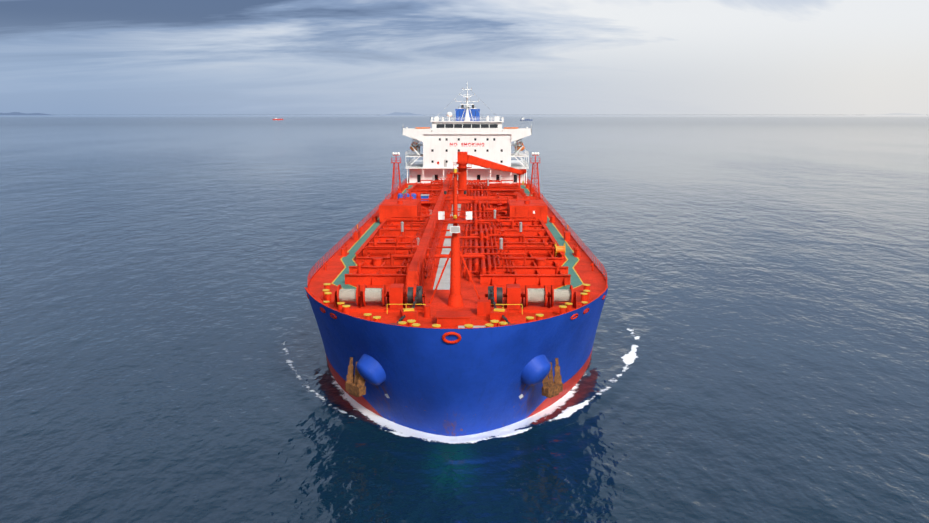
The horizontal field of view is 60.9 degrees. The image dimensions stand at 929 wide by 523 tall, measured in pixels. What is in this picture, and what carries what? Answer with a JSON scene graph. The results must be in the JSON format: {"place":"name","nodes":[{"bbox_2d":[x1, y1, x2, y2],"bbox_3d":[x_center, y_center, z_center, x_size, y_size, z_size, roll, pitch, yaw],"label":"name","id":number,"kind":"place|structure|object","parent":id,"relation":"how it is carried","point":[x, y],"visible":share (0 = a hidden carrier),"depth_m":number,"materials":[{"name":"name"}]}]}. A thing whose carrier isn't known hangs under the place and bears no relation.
{"place":"outdoors","nodes":[
{"label":"outdoors","id":0,"kind":"place"},
{"bbox_2d":[0,112,922,114],"bbox_3d":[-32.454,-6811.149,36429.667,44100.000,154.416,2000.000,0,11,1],"label":"distant land","id":1,"kind":"structure","parent":0,"point":[19,113],"depth_m":35667.35,"materials":[{"name":"grey"}]},
{"bbox_2d":[0,115,928,522],"bbox_3d":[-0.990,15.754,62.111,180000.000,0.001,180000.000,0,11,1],"label":"sea","id":2,"kind":"structure","parent":0,"point":[760,351],"depth_m":99.93,"materials":[{"name":"liquid"}]},
{"bbox_2d":[305,180,607,435],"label":"hull","id":3,"kind":"object","parent":2,"relation":"on","point":[470,382],"visible":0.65,"depth_m":66.63,"materials":[{"name":"paint"}]},
{"bbox_2d":[307,166,604,398],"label":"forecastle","id":4,"kind":"object","parent":3,"relation":"on","point":[535,371],"visible":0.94,"depth_m":71.03,"materials":[{"name":"metal"}]},
{"bbox_2d":[307,172,606,301],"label":"deck fittings","id":5,"kind":"object","parent":3,"relation":"on","point":[493,269],"visible":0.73,"depth_m":98.81,"materials":[{"name":"red metal"}]},
{"bbox_2d":[324,177,593,273],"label":"deck pipes","id":6,"kind":"object","parent":3,"relation":"on","point":[356,235],"visible":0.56,"depth_m":111.23,"materials":[{"name":"red metal"}]},
{"bbox_2d":[402,84,531,183],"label":"ship superstructure","id":7,"kind":"object","parent":3,"relation":"on","point":[439,153],"visible":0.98,"depth_m":200.97,"materials":[{"name":"white metal"}]},
{"bbox_2d":[450,143,483,144],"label":"lettering","id":8,"kind":"object","parent":7,"relation":"attached to","point":[468,143],"visible":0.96,"depth_m":200.58,"materials":[{"name":"red paint"}]},
{"bbox_2d":[379,152,565,257],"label":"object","id":9,"kind":"object","parent":3,"relation":"on","point":[409,205],"visible":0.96,"depth_m":147.56,"materials":[{"name":"red metal"}]},
{"bbox_2d":[0,0,928,114],"label":"sky","id":10,"kind":"structure","parent":0,"point":[58,57],"materials":[{"name":"grey"}]}
]}

